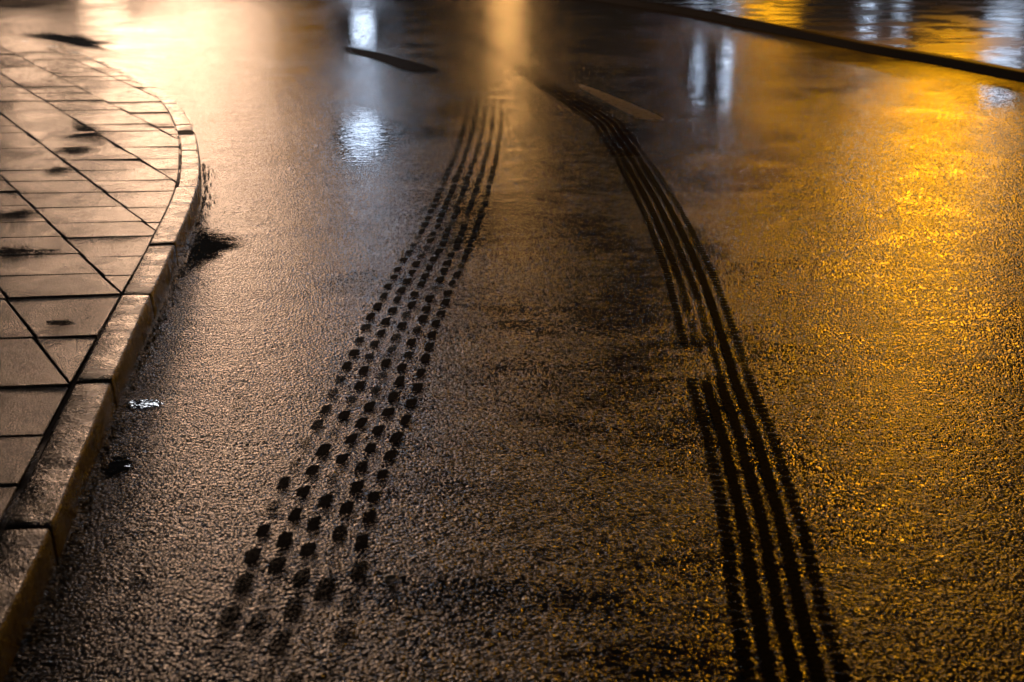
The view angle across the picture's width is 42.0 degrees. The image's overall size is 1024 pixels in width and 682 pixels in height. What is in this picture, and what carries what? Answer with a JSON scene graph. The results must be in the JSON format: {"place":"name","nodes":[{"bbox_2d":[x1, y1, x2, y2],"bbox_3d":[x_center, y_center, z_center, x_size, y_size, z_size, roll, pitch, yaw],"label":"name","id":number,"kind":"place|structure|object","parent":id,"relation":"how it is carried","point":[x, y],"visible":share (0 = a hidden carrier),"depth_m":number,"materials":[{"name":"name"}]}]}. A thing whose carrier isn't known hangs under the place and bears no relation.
{"place":"outdoors","nodes":[
{"label":"outdoors","id":0,"kind":"place"},
{"bbox_2d":[0,38,180,535],"bbox_3d":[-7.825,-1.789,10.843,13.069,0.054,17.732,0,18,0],"label":"pavement","id":1,"kind":"structure","parent":0,"point":[48,95],"depth_m":7.64,"materials":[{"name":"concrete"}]},
{"bbox_2d":[0,208,49,219],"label":"wet patch","id":2,"kind":"object","parent":1,"relation":"on","point":[12,214],"visible":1,"depth_m":7.56,"materials":[{"name":"black liquid"}]},
{"bbox_2d":[0,244,63,258],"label":"wet patch","id":3,"kind":"object","parent":1,"relation":"on","point":[22,250],"visible":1,"depth_m":6.74,"materials":[{"name":"black liquid"}]},
{"bbox_2d":[43,165,75,172],"bbox_3d":[-3.011,-1.135,8.802,0.312,0.001,0.248,15,23,37],"label":"wet patch","id":4,"kind":"object","parent":1,"relation":"on","point":[57,168],"visible":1,"depth_m":8.79,"materials":[{"name":"black liquid"}]},
{"bbox_2d":[46,319,75,326],"bbox_3d":[-1.893,-0.075,5.601,0.115,0.001,0.145,-15,23,-38],"label":"wet patch","id":5,"kind":"object","parent":1,"relation":"on","point":[61,323],"visible":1,"depth_m":5.61,"materials":[{"name":"black liquid"}]},
{"bbox_2d":[53,144,100,153],"bbox_3d":[-3.122,-1.367,9.504,0.375,0.001,0.448,-17,25,-42],"label":"wet patch","id":6,"kind":"object","parent":1,"relation":"on","point":[77,148],"visible":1,"depth_m":9.49,"materials":[{"name":"black liquid"}]},
{"bbox_2d":[65,121,110,140],"bbox_3d":[-3.336,-1.608,10.231,0.425,0.001,1.111,-8,20,-24],"label":"wet patch","id":7,"kind":"object","parent":1,"relation":"on","point":[84,127],"visible":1,"depth_m":10.14,"materials":[{"name":"black liquid"}]},
{"bbox_2d":[384,575,396,582],"bbox_3d":[-0.338,0.662,3.712,0.036,0.006,0.036,0,18,0],"label":"bottle cap","id":8,"kind":"object","parent":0,"point":[390,578],"visible":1,"depth_m":3.71,"materials":[{"name":"metal"}]},
{"bbox_2d":[0,0,1023,681],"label":"road","id":9,"kind":"structure","parent":0,"point":[544,504],"depth_m":5.49,"materials":[{"name":"grey asphalt"}]},
{"bbox_2d":[0,37,41,43],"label":"kerb stone","id":10,"kind":"object","parent":9,"relation":"on","point":[21,40],"visible":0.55,"depth_m":16.98,"materials":[{"name":"grey stone"}]},
{"bbox_2d":[0,529,55,681],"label":"kerb stone","id":11,"kind":"object","parent":9,"relation":"on","point":[27,562],"visible":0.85,"depth_m":3.53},
{"bbox_2d":[40,44,76,51],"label":"kerb stone","id":12,"kind":"object","parent":9,"relation":"on","point":[63,49],"visible":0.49,"depth_m":16.09,"materials":[{"name":"grey stone"}]},
{"bbox_2d":[4,383,115,559],"bbox_3d":[-1.457,0.448,4.387,0.153,0.233,1.208,-3,18,-8],"label":"kerb stone","id":13,"kind":"object","parent":9,"relation":"on","point":[50,498],"visible":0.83,"depth_m":4.23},
{"bbox_2d":[14,31,122,52],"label":"puddle","id":14,"kind":"object","parent":9,"relation":"on","point":[69,39],"visible":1,"depth_m":18.05,"materials":[{"name":"black liquid"}]},
{"bbox_2d":[69,52,104,61],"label":"kerb stone","id":15,"kind":"object","parent":9,"relation":"on","point":[94,59],"visible":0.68,"depth_m":15.16,"materials":[{"name":"grey stone"}]},
{"bbox_2d":[9,163,214,680],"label":"gutter grit","id":16,"kind":"object","parent":9,"relation":"on","point":[88,499],"visible":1,"depth_m":4.65,"materials":[{"name":"black gravel"}]},
{"bbox_2d":[96,62,128,73],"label":"kerb stone","id":17,"kind":"object","parent":9,"relation":"on","point":[114,68],"visible":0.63,"depth_m":14.27,"materials":[{"name":"grey stone"}]},
{"bbox_2d":[75,295,153,407],"bbox_3d":[-1.617,0.076,5.499,0.155,0.233,1.141,-2,18,-7],"label":"kerb stone","id":18,"kind":"object","parent":9,"relation":"on","point":[114,355],"visible":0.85,"depth_m":5.37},
{"bbox_2d":[101,455,134,476],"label":"puddle","id":19,"kind":"object","parent":9,"relation":"on","point":[119,464],"visible":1,"depth_m":4.46,"materials":[{"name":"black liquid"}]},
{"bbox_2d":[121,73,155,87],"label":"kerb stone","id":20,"kind":"object","parent":9,"relation":"on","point":[139,81],"visible":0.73,"depth_m":13.22,"materials":[{"name":"grey stone"}]},
{"bbox_2d":[119,399,164,408],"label":"puddle","id":21,"kind":"object","parent":9,"relation":"on","point":[140,403],"visible":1,"depth_m":5.01,"materials":[{"name":"liquid"}]},
{"bbox_2d":[122,245,176,316],"bbox_3d":[-1.746,-0.245,6.479,0.154,0.233,0.917,-2,18,-7],"label":"kerb stone","id":22,"kind":"object","parent":9,"relation":"on","point":[153,274],"visible":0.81,"depth_m":6.40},
{"bbox_2d":[145,87,176,104],"bbox_3d":[-3.215,-2.146,12.272,0.162,0.233,1.189,-7,20,-21],"label":"kerb stone","id":23,"kind":"object","parent":9,"relation":"on","point":[164,98],"visible":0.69,"depth_m":12.17,"materials":[{"name":"grey stone"}]},
{"bbox_2d":[148,187,198,263],"bbox_3d":[-1.904,-0.620,7.600,0.159,0.233,1.452,-3,18,-8],"label":"kerb stone","id":24,"kind":"object","parent":9,"relation":"on","point":[175,226],"visible":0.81,"depth_m":7.45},
{"bbox_2d":[164,104,190,125],"bbox_3d":[-2.802,-1.795,11.208,0.156,0.233,1.190,-6,19,-17],"label":"kerb stone","id":25,"kind":"object","parent":9,"relation":"on","point":[177,114],"visible":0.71,"depth_m":11.14,"materials":[{"name":"grey stone"}]},
{"bbox_2d":[175,125,199,157],"bbox_3d":[-2.456,-1.433,10.121,0.156,0.232,1.190,-5,19,-15],"label":"kerb stone","id":26,"kind":"object","parent":9,"relation":"on","point":[187,137],"visible":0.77,"depth_m":10.03,"materials":[{"name":"grey stone"}]},
{"bbox_2d":[177,151,201,203],"bbox_3d":[-2.149,-1.042,8.932,0.157,0.232,1.375,-4,19,-12],"label":"kerb stone","id":27,"kind":"object","parent":9,"relation":"on","point":[190,171],"visible":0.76,"depth_m":8.81,"materials":[{"name":"grey stone"}]},
{"bbox_2d":[175,228,248,274],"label":"puddle","id":28,"kind":"object","parent":9,"relation":"on","point":[210,246],"visible":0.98,"depth_m":7.28,"materials":[{"name":"black liquid"}]},
{"bbox_2d":[199,132,501,681],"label":"tyre track","id":29,"kind":"structure","parent":9,"relation":"on","point":[325,587],"depth_m":4.41,"materials":[{"name":"black rubber"}]},
{"bbox_2d":[319,3,395,57],"bbox_3d":[-2.294,-4.801,20.226,1.386,0.001,10.749,-2,18,-6],"label":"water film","id":30,"kind":"object","parent":9,"relation":"on","point":[358,28],"visible":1,"depth_m":19.61,"materials":[{"name":"grey liquid"}]},
{"bbox_2d":[326,102,400,176],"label":"light reflection","id":31,"kind":"object","parent":9,"relation":"on","point":[364,143],"visible":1,"depth_m":10.71,"materials":[{"name":"grey liquid"}]},
{"bbox_2d":[343,46,446,74],"bbox_3d":[-1.490,-3.364,15.885,0.526,0.001,3.874,-8,20,-23],"label":"road tar seam","id":32,"kind":"object","parent":9,"relation":"on","point":[407,65],"visible":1,"depth_m":15.60,"materials":[{"name":"black asphalt"}]},
{"bbox_2d":[540,88,851,681],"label":"tyre track","id":33,"kind":"structure","parent":9,"relation":"on","point":[789,654],"depth_m":4.34,"materials":[{"name":"rubber"}]},
{"bbox_2d":[672,25,746,144],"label":"light reflection","id":34,"kind":"object","parent":9,"relation":"on","point":[709,72],"visible":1,"depth_m":14.45,"materials":[{"name":"grey liquid"}]},
{"bbox_2d":[594,0,1023,81],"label":"kerb","id":35,"kind":"structure","parent":9,"relation":"on","point":[1001,71],"depth_m":17.01,"materials":[{"name":"grey stone"}]},
{"bbox_2d":[942,76,1023,117],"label":"light reflection","id":36,"kind":"object","parent":9,"relation":"on","point":[982,94],"visible":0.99,"depth_m":13.03,"materials":[{"name":"grey"}]},
{"bbox_2d":[641,0,1023,68],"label":"pavement","id":37,"kind":"structure","parent":0,"point":[989,31],"depth_m":19.79,"materials":[{"name":"grey"}]}
]}

